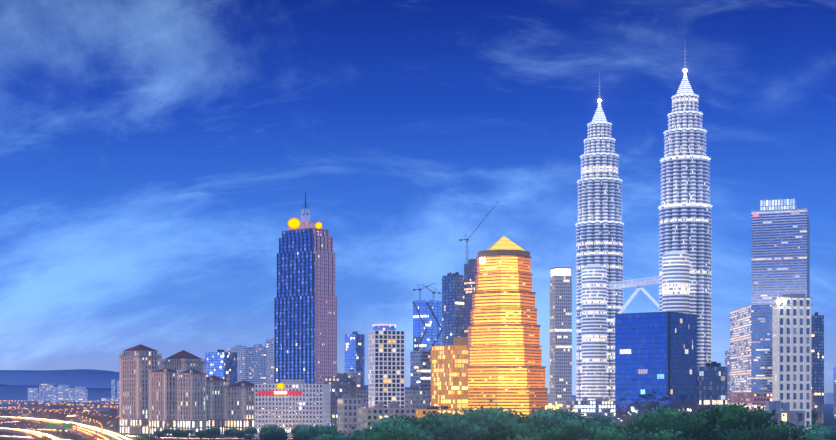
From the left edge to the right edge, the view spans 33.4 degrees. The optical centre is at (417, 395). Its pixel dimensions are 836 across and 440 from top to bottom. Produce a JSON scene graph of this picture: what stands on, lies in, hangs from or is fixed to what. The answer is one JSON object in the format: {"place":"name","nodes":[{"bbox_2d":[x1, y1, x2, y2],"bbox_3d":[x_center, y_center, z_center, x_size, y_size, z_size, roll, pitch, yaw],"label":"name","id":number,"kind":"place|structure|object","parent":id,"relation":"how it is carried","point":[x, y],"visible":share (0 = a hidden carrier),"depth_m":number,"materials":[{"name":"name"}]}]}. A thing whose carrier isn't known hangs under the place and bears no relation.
{"place":"outdoors","nodes":[
{"label":"outdoors","id":0,"kind":"place"},
{"bbox_2d":[35,435,53,439],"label":"trails","id":1,"kind":"object","parent":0,"point":[45,437],"visible":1,"depth_m":831.23,"materials":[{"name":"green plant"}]},
{"bbox_2d":[0,384,116,400],"bbox_3d":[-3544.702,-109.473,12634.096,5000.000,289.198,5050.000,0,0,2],"label":"hills","id":2,"kind":"structure","parent":0,"point":[13,392],"depth_m":11883.09,"materials":[{"name":"blue"}]},
{"bbox_2d":[0,369,576,397],"bbox_3d":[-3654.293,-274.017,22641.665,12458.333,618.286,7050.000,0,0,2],"label":"hills","id":3,"kind":"structure","parent":0,"point":[89,378],"depth_m":22461.42,"materials":[{"name":"blue"}]},
{"bbox_2d":[0,398,835,439],"bbox_3d":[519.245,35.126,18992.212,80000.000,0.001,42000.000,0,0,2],"label":"ground","id":4,"kind":"structure","parent":0,"point":[829,419],"depth_m":1501.71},
{"bbox_2d":[88,434,105,439],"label":"trails","id":5,"kind":"object","parent":4,"relation":"on","point":[99,437],"visible":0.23,"depth_m":853.61,"materials":[{"name":"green plant"}]},
{"bbox_2d":[119,344,161,433],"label":"apartment building","id":6,"kind":"structure","parent":4,"relation":"on","point":[137,363],"depth_m":1294.53,"materials":[{"name":"beige concrete"}]},
{"bbox_2d":[138,434,154,439],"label":"tree","id":7,"kind":"object","parent":4,"relation":"on","point":[147,437],"visible":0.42,"depth_m":913.01,"materials":[{"name":"green plant"}]},
{"bbox_2d":[0,408,293,439],"bbox_3d":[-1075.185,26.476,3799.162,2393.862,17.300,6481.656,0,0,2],"label":"roads","id":8,"kind":"structure","parent":4,"relation":"on","point":[78,432],"depth_m":1159.77,"materials":[{"name":"asphalt"}]},
{"bbox_2d":[46,423,72,427],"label":"road signs","id":9,"kind":"object","parent":8,"relation":"on","point":[55,425],"visible":1,"depth_m":890.94,"materials":[{"name":"green metal"}]},
{"bbox_2d":[154,430,162,437],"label":"tree","id":10,"kind":"object","parent":4,"relation":"on","point":[159,433],"visible":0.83,"depth_m":1029.03,"materials":[{"name":"green plant"}]},
{"bbox_2d":[148,368,182,435],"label":"apartment building","id":11,"kind":"structure","parent":4,"relation":"on","point":[162,399],"depth_m":1242.09,"materials":[{"name":"beige concrete"}]},
{"bbox_2d":[0,400,333,439],"bbox_3d":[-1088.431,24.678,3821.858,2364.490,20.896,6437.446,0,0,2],"label":"street lamps","id":12,"kind":"object","parent":4,"relation":"on","point":[110,407],"visible":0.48,"depth_m":1200.46,"materials":[{"name":"orange"}]},
{"bbox_2d":[162,428,172,439],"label":"tree","id":13,"kind":"object","parent":4,"relation":"on","point":[166,430],"visible":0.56,"depth_m":1091.07,"materials":[{"name":"green plant"}]},
{"bbox_2d":[169,428,186,439],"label":"tree","id":14,"kind":"object","parent":4,"relation":"on","point":[179,432],"visible":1,"depth_m":1007.00,"materials":[{"name":"green plant"}]},
{"bbox_2d":[161,350,204,372],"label":"apartment building","id":15,"kind":"structure","parent":4,"relation":"on","point":[184,360],"depth_m":1318.10,"materials":[{"name":"grey concrete"}]},
{"bbox_2d":[176,369,206,435],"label":"apartment building","id":16,"kind":"structure","parent":4,"relation":"on","point":[191,399],"depth_m":1226.71,"materials":[{"name":"beige concrete"}]},
{"bbox_2d":[194,430,204,438],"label":"tree","id":17,"kind":"object","parent":4,"relation":"on","point":[199,433],"visible":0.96,"depth_m":1066.06,"materials":[{"name":"green plant"}]},
{"bbox_2d":[205,434,215,438],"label":"tree","id":18,"kind":"object","parent":4,"relation":"on","point":[208,436],"visible":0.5,"depth_m":1044.49,"materials":[{"name":"green plant"}]},
{"bbox_2d":[203,427,223,439],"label":"tree","id":19,"kind":"object","parent":4,"relation":"on","point":[213,431],"visible":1,"depth_m":1020.96,"materials":[{"name":"green plant"}]},
{"bbox_2d":[206,375,229,433],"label":"apartment building","id":20,"kind":"structure","parent":4,"relation":"on","point":[214,400],"depth_m":1269.28,"materials":[{"name":"beige concrete"}]},
{"bbox_2d":[205,350,236,384],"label":"building","id":21,"kind":"structure","parent":4,"relation":"on","point":[222,364],"depth_m":2019.60,"materials":[{"name":"glass"}]},
{"bbox_2d":[223,428,235,436],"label":"tree","id":22,"kind":"object","parent":4,"relation":"on","point":[229,432],"visible":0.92,"depth_m":1062.62,"materials":[{"name":"green plant"}]},
{"bbox_2d":[223,380,254,434],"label":"apartment building","id":23,"kind":"structure","parent":4,"relation":"on","point":[239,405],"depth_m":1250.58,"materials":[{"name":"beige concrete"}]},
{"bbox_2d":[234,430,245,437],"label":"tree","id":24,"kind":"object","parent":4,"relation":"on","point":[239,433],"visible":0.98,"depth_m":1033.51,"materials":[{"name":"green plant"}]},
{"bbox_2d":[228,345,255,383],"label":"apartments","id":25,"kind":"structure","parent":4,"relation":"on","point":[246,363],"depth_m":2317.06,"materials":[{"name":"grey concrete"}]},
{"bbox_2d":[244,433,252,439],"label":"tree","id":26,"kind":"object","parent":4,"relation":"on","point":[248,436],"visible":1,"depth_m":1010.06,"materials":[{"name":"green plant"}]},
{"bbox_2d":[244,428,256,434],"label":"tree","id":27,"kind":"object","parent":4,"relation":"on","point":[250,431],"visible":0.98,"depth_m":1093.98,"materials":[{"name":"green plant"}]},
{"bbox_2d":[249,344,265,383],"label":"apartments","id":28,"kind":"structure","parent":4,"relation":"on","point":[260,364],"depth_m":2361.94,"materials":[{"name":"grey concrete"}]},
{"bbox_2d":[266,337,273,383],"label":"apartments","id":29,"kind":"structure","parent":4,"relation":"on","point":[269,361],"depth_m":2120.06,"materials":[{"name":"grey concrete"}]},
{"bbox_2d":[256,423,288,439],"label":"tree","id":30,"kind":"object","parent":4,"relation":"on","point":[271,432],"visible":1,"depth_m":744.97,"materials":[{"name":"green plant"}]},
{"bbox_2d":[255,379,330,435],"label":"office building","id":31,"kind":"structure","parent":4,"relation":"on","point":[294,402],"depth_m":1206.90,"materials":[{"name":"grey concrete"}]},
{"bbox_2d":[277,383,283,388],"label":"illuminated sign","id":32,"kind":"object","parent":31,"relation":"on","point":[280,385],"visible":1,"depth_m":1204.38,"materials":[{"name":"yellow plastic"}]},
{"bbox_2d":[291,425,312,433],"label":"tree","id":33,"kind":"object","parent":4,"relation":"on","point":[294,430],"visible":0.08,"depth_m":892.32,"materials":[{"name":"green plant"}]},
{"bbox_2d":[274,192,332,383],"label":"skyscraper","id":34,"kind":"structure","parent":4,"relation":"on","point":[294,329],"depth_m":1520.73,"materials":[{"name":"blue glass"}]},
{"bbox_2d":[288,218,300,228],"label":"illuminated sign","id":35,"kind":"object","parent":34,"relation":"on","point":[294,223],"visible":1,"depth_m":1476.96,"materials":[{"name":"yellow plastic"}]},
{"bbox_2d":[315,222,321,228],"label":"illuminated sign","id":36,"kind":"object","parent":34,"relation":"attached to","point":[318,225],"visible":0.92,"depth_m":1490.45,"materials":[{"name":"yellow plastic"}]},
{"bbox_2d":[313,229,336,383],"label":"skyscraper","id":37,"kind":"structure","parent":34,"relation":"attached to","point":[321,336],"depth_m":1516.21,"materials":[{"name":"purple concrete"}]},
{"bbox_2d":[292,423,336,439],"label":"tree","id":38,"kind":"object","parent":4,"relation":"on","point":[307,433],"visible":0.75,"depth_m":719.85,"materials":[{"name":"green plant"}]},
{"bbox_2d":[310,433,342,439],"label":"tree","id":39,"kind":"object","parent":4,"relation":"on","point":[329,437],"visible":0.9,"depth_m":681.16,"materials":[{"name":"green plant"}]},
{"bbox_2d":[330,429,346,436],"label":"tree","id":40,"kind":"object","parent":4,"relation":"on","point":[334,431],"visible":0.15,"depth_m":779.54,"materials":[{"name":"green plant"}]},
{"bbox_2d":[324,372,355,387],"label":"building","id":41,"kind":"structure","parent":4,"relation":"on","point":[341,379],"depth_m":1334.74,"materials":[{"name":"grey concrete"}]},
{"bbox_2d":[336,434,349,439],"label":"tree","id":42,"kind":"object","parent":4,"relation":"on","point":[341,436],"visible":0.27,"depth_m":734.71,"materials":[{"name":"green plant"}]},
{"bbox_2d":[331,383,355,425],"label":"building","id":43,"kind":"structure","parent":4,"relation":"on","point":[338,390],"depth_m":1233.80,"materials":[{"name":"grey concrete"}]},
{"bbox_2d":[337,384,361,436],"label":"building","id":44,"kind":"structure","parent":4,"relation":"on","point":[348,405],"depth_m":953.33,"materials":[{"name":"grey concrete"}]},
{"bbox_2d":[343,367,360,387],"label":"building","id":45,"kind":"structure","parent":4,"relation":"on","point":[353,374],"depth_m":1508.11,"materials":[{"name":"grey concrete"}]},
{"bbox_2d":[345,331,364,385],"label":"building","id":46,"kind":"structure","parent":4,"relation":"on","point":[355,349],"depth_m":2010.69,"materials":[{"name":"glass"}]},
{"bbox_2d":[356,386,367,407],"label":"building","id":47,"kind":"structure","parent":4,"relation":"on","point":[362,392],"depth_m":1404.32,"materials":[{"name":"grey concrete"}]},
{"bbox_2d":[368,326,404,407],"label":"building","id":48,"kind":"structure","parent":4,"relation":"on","point":[386,366],"depth_m":1104.40,"materials":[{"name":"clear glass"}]},
{"bbox_2d":[372,324,395,329],"bbox_3d":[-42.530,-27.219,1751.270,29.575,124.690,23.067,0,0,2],"label":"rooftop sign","id":49,"kind":"object","parent":48,"relation":"on","point":[389,326],"visible":0.06,"depth_m":1741.96,"materials":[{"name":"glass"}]},
{"bbox_2d":[358,402,415,430],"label":"building","id":50,"kind":"structure","parent":4,"relation":"on","point":[368,415],"depth_m":905.20,"materials":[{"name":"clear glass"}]},
{"bbox_2d":[342,414,433,439],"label":"tree","id":51,"kind":"object","parent":4,"relation":"on","point":[358,435],"visible":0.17,"depth_m":450.03,"materials":[{"name":"green plant"}]},
{"bbox_2d":[355,415,426,439],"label":"tree","id":52,"kind":"object","parent":4,"relation":"on","point":[397,432],"visible":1,"depth_m":404.83,"materials":[{"name":"green plant"}]},
{"bbox_2d":[395,414,417,423],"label":"tree","id":53,"kind":"object","parent":4,"relation":"on","point":[407,417],"depth_m":560.59,"materials":[{"name":"green plant"}]},
{"bbox_2d":[372,407,449,430],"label":"tree","id":54,"kind":"object","parent":4,"relation":"on","point":[435,420],"visible":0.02,"depth_m":467.42,"materials":[{"name":"green plant"}]},
{"bbox_2d":[0,379,832,426],"bbox_3d":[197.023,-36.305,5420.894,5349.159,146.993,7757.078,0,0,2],"label":"distant city","id":55,"kind":"object","parent":4,"relation":"on","point":[58,395],"visible":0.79,"depth_m":3173.88,"materials":[{"name":"grey glass"}]},
{"bbox_2d":[405,386,428,408],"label":"building","id":56,"kind":"structure","parent":4,"relation":"on","point":[416,397],"depth_m":1204.14,"materials":[{"name":"grey concrete"}]},
{"bbox_2d":[410,348,430,406],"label":"building","id":57,"kind":"structure","parent":4,"relation":"on","point":[420,368],"depth_m":1405.02,"materials":[{"name":"clear glass"}]},
{"bbox_2d":[407,424,440,439],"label":"tree","id":58,"kind":"object","parent":4,"relation":"on","point":[428,437],"visible":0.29,"depth_m":419.63,"materials":[{"name":"green plant"}]},
{"bbox_2d":[412,282,441,350],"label":"skyscraper","id":59,"kind":"structure","parent":4,"relation":"on","point":[427,324],"depth_m":2009.72,"materials":[{"name":"blue glass"}]},
{"bbox_2d":[411,422,452,439],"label":"tree","id":60,"kind":"object","parent":4,"relation":"on","point":[435,432],"visible":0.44,"depth_m":423.81,"materials":[{"name":"green plant"}]},
{"bbox_2d":[416,406,461,418],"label":"building","id":61,"kind":"structure","parent":4,"relation":"on","point":[421,413],"depth_m":1004.10,"materials":[{"name":"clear glass"}]},
{"bbox_2d":[423,406,454,418],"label":"tree","id":62,"kind":"object","parent":4,"relation":"on","point":[441,414],"visible":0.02,"depth_m":685.17,"materials":[{"name":"green plant"}]},
{"bbox_2d":[431,337,467,413],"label":"building","id":63,"kind":"structure","parent":4,"relation":"on","point":[449,375],"depth_m":1256.64,"materials":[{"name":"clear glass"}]},
{"bbox_2d":[442,272,463,345],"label":"dark tower","id":64,"kind":"structure","parent":4,"relation":"on","point":[452,305],"depth_m":1806.31,"materials":[{"name":"blue glass"}]},
{"bbox_2d":[447,404,479,423],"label":"tree","id":65,"kind":"object","parent":4,"relation":"on","point":[463,413],"depth_m":515.65,"materials":[{"name":"green plant"}]},
{"bbox_2d":[430,398,529,439],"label":"tree","id":66,"kind":"object","parent":4,"relation":"on","point":[489,425],"visible":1,"depth_m":403.71,"materials":[{"name":"green plant"}]},
{"bbox_2d":[438,408,525,424],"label":"tree","id":67,"kind":"object","parent":4,"relation":"on","point":[464,418],"depth_m":501.65,"materials":[{"name":"green plant"}]},
{"bbox_2d":[455,404,535,426],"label":"tree","id":68,"kind":"object","parent":4,"relation":"on","point":[520,420],"visible":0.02,"depth_m":448.26,"materials":[{"name":"green plant"}]},
{"bbox_2d":[467,236,547,415],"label":"golden tower","id":69,"kind":"structure","parent":4,"relation":"on","point":[506,369],"depth_m":1362.95,"materials":[{"name":"gold glass"}]},
{"bbox_2d":[258,404,762,431],"bbox_3d":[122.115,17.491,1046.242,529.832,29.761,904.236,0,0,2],"label":"street glow","id":70,"kind":"object","parent":4,"relation":"on","point":[560,405],"visible":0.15,"depth_m":1326.75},
{"bbox_2d":[506,432,550,439],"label":"tree","id":71,"kind":"object","parent":4,"relation":"on","point":[519,436],"visible":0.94,"depth_m":400.56,"materials":[{"name":"green plant"}]},
{"bbox_2d":[515,419,553,430],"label":"tree","id":72,"kind":"object","parent":4,"relation":"on","point":[538,424],"depth_m":432.81,"materials":[{"name":"green plant"}]},
{"bbox_2d":[521,411,556,425],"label":"tree","id":73,"kind":"object","parent":4,"relation":"on","point":[538,419],"visible":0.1,"depth_m":543.91,"materials":[{"name":"green plant"}]},
{"bbox_2d":[513,414,567,439],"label":"tree","id":74,"kind":"object","parent":4,"relation":"on","point":[529,428],"visible":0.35,"depth_m":419.64,"materials":[{"name":"green plant"}]},
{"bbox_2d":[525,408,593,425],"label":"tree","id":75,"kind":"object","parent":4,"relation":"on","point":[559,418],"visible":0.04,"depth_m":556.19,"materials":[{"name":"green plant"}]},
{"bbox_2d":[530,402,589,423],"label":"tree","id":76,"kind":"object","parent":4,"relation":"on","point":[541,409],"visible":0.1,"depth_m":710.81,"materials":[{"name":"green plant"}]},
{"bbox_2d":[549,267,571,411],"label":"slim tower","id":77,"kind":"structure","parent":4,"relation":"on","point":[560,335],"depth_m":1548.21,"materials":[{"name":"grey glass"}]},
{"bbox_2d":[526,416,613,439],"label":"tree","id":78,"kind":"object","parent":4,"relation":"on","point":[579,428],"visible":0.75,"depth_m":421.70,"materials":[{"name":"green plant"}]},
{"bbox_2d":[566,397,614,420],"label":"building","id":79,"kind":"structure","parent":4,"relation":"on","point":[599,406],"depth_m":1350.72,"materials":[{"name":"grey glass"}]},
{"bbox_2d":[575,71,623,400],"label":"skyscraper","id":80,"kind":"structure","parent":4,"relation":"on","point":[599,250],"depth_m":1765.62,"materials":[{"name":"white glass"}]},
{"bbox_2d":[609,276,658,324],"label":"skybridge","id":81,"kind":"object","parent":80,"relation":"attached to","point":[639,283],"visible":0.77,"depth_m":1714.77,"materials":[{"name":"white metal"}]},
{"bbox_2d":[583,413,616,423],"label":"tree","id":82,"kind":"object","parent":4,"relation":"on","point":[599,418],"visible":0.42,"depth_m":955.76,"materials":[{"name":"green plant"}]},
{"bbox_2d":[589,417,623,426],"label":"tree","id":83,"kind":"object","parent":4,"relation":"on","point":[607,421],"visible":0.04,"depth_m":582.67,"materials":[{"name":"green plant"}]},
{"bbox_2d":[588,420,628,431],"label":"tree","id":84,"kind":"object","parent":4,"relation":"on","point":[619,427],"visible":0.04,"depth_m":559.54,"materials":[{"name":"green plant"}]},
{"bbox_2d":[574,423,665,439],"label":"tree","id":85,"kind":"object","parent":4,"relation":"on","point":[603,435],"visible":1,"depth_m":406.22,"materials":[{"name":"green plant"}]},
{"bbox_2d":[615,312,696,425],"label":"glass cube","id":86,"kind":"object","parent":4,"relation":"on","point":[655,357],"visible":0.88,"depth_m":1110.41,"materials":[{"name":"glass"}]},
{"bbox_2d":[624,408,699,426],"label":"tree","id":87,"kind":"object","parent":4,"relation":"on","point":[680,417],"visible":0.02,"depth_m":477.40,"materials":[{"name":"green plant"}]},
{"bbox_2d":[623,402,707,438],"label":"tree","id":88,"kind":"object","parent":4,"relation":"on","point":[659,421],"visible":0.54,"depth_m":429.44,"materials":[{"name":"green plant"}]},
{"bbox_2d":[629,426,703,439],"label":"tree","id":89,"kind":"object","parent":4,"relation":"on","point":[667,436],"visible":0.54,"depth_m":414.56,"materials":[{"name":"green plant"}]},
{"bbox_2d":[647,401,695,416],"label":"tree","id":90,"kind":"object","parent":4,"relation":"on","point":[669,409],"visible":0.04,"depth_m":596.41,"materials":[{"name":"green plant"}]},
{"bbox_2d":[658,45,712,365],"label":"skyscraper","id":91,"kind":"structure","parent":4,"relation":"on","point":[685,242],"depth_m":1602.97,"materials":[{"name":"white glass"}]},
{"bbox_2d":[697,362,726,413],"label":"building","id":92,"kind":"structure","parent":4,"relation":"on","point":[711,384],"depth_m":1157.47,"materials":[{"name":"glass"}]},
{"bbox_2d":[690,416,741,439],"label":"tree","id":93,"kind":"object","parent":4,"relation":"on","point":[718,426],"visible":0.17,"depth_m":430.94,"materials":[{"name":"green plant"}]},
{"bbox_2d":[695,404,745,415],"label":"tree","id":94,"kind":"object","parent":4,"relation":"on","point":[721,406],"depth_m":570.20,"materials":[{"name":"green plant"}]},
{"bbox_2d":[725,349,729,392],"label":"building","id":95,"kind":"structure","parent":4,"relation":"on","point":[727,359],"depth_m":2589.01,"materials":[{"name":"blue glass"}]},
{"bbox_2d":[670,400,787,439],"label":"tree","id":96,"kind":"object","parent":4,"relation":"on","point":[733,416],"visible":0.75,"depth_m":430.05,"materials":[{"name":"green plant"}]},
{"bbox_2d":[716,413,818,439],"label":"tree","id":97,"kind":"object","parent":4,"relation":"on","point":[771,433],"visible":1,"depth_m":394.70,"materials":[{"name":"green plant"}]},
{"bbox_2d":[727,393,812,410],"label":"low building","id":98,"kind":"structure","parent":4,"relation":"on","point":[749,399],"depth_m":1460.21,"materials":[{"name":"pink concrete"}]},
{"bbox_2d":[730,198,811,392],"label":"skyscraper","id":99,"kind":"structure","parent":4,"relation":"on","point":[780,246],"depth_m":1503.67,"materials":[{"name":"blue glass"}]},
{"bbox_2d":[748,395,804,436],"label":"white podium","id":100,"kind":"object","parent":4,"relation":"on","point":[798,418],"visible":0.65,"depth_m":557.84,"materials":[{"name":"grey concrete"}]},
{"bbox_2d":[772,293,812,428],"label":"skyscraper","id":101,"kind":"structure","parent":4,"relation":"on","point":[791,348],"depth_m":616.15,"materials":[{"name":"grey concrete"}]},
{"bbox_2d":[789,424,829,439],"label":"tree","id":102,"kind":"object","parent":4,"relation":"on","point":[810,436],"visible":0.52,"depth_m":515.31,"materials":[{"name":"green plant"}]},
{"bbox_2d":[811,417,819,424],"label":"tree","id":103,"kind":"object","parent":4,"relation":"on","point":[813,422],"visible":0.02,"depth_m":987.14,"materials":[{"name":"green plant"}]},
{"bbox_2d":[811,406,819,420],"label":"tree","id":104,"kind":"object","parent":4,"relation":"on","point":[814,414],"visible":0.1,"depth_m":1145.90,"materials":[{"name":"green plant"}]},
{"bbox_2d":[805,426,826,438],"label":"tree","id":105,"kind":"object","parent":4,"relation":"on","point":[808,430],"visible":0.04,"depth_m":570.64,"materials":[{"name":"green plant"}]},
{"bbox_2d":[812,312,823,422],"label":"building","id":106,"kind":"structure","parent":4,"relation":"on","point":[818,359],"depth_m":1787.43,"materials":[{"name":"blue glass"}]},
{"bbox_2d":[813,423,829,429],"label":"tree","id":107,"kind":"object","parent":4,"relation":"on","point":[823,426],"visible":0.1,"depth_m":929.96,"materials":[{"name":"green plant"}]},
{"bbox_2d":[812,425,835,439],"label":"tree","id":108,"kind":"object","parent":4,"relation":"on","point":[830,433],"visible":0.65,"depth_m":640.29,"materials":[{"name":"green plant"}]},
{"bbox_2d":[833,367,835,414],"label":"building","id":109,"kind":"structure","parent":4,"relation":"on","point":[834,373],"depth_m":2589.12,"materials":[{"name":"blue glass"}]},
{"bbox_2d":[834,380,835,417],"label":"building","id":110,"kind":"structure","parent":4,"relation":"on","point":[834,398],"depth_m":2189.52,"materials":[{"name":"blue glass"}]},
{"bbox_2d":[0,0,835,394],"label":"sky","id":111,"kind":"structure","parent":0,"point":[157,157],"materials":[{"name":"blue"}]},
{"bbox_2d":[459,202,497,336],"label":"dark tower","id":112,"kind":"structure","parent":0,"point":[470,269],"depth_m":1845.07,"materials":[{"name":"blue glass"}]}
]}

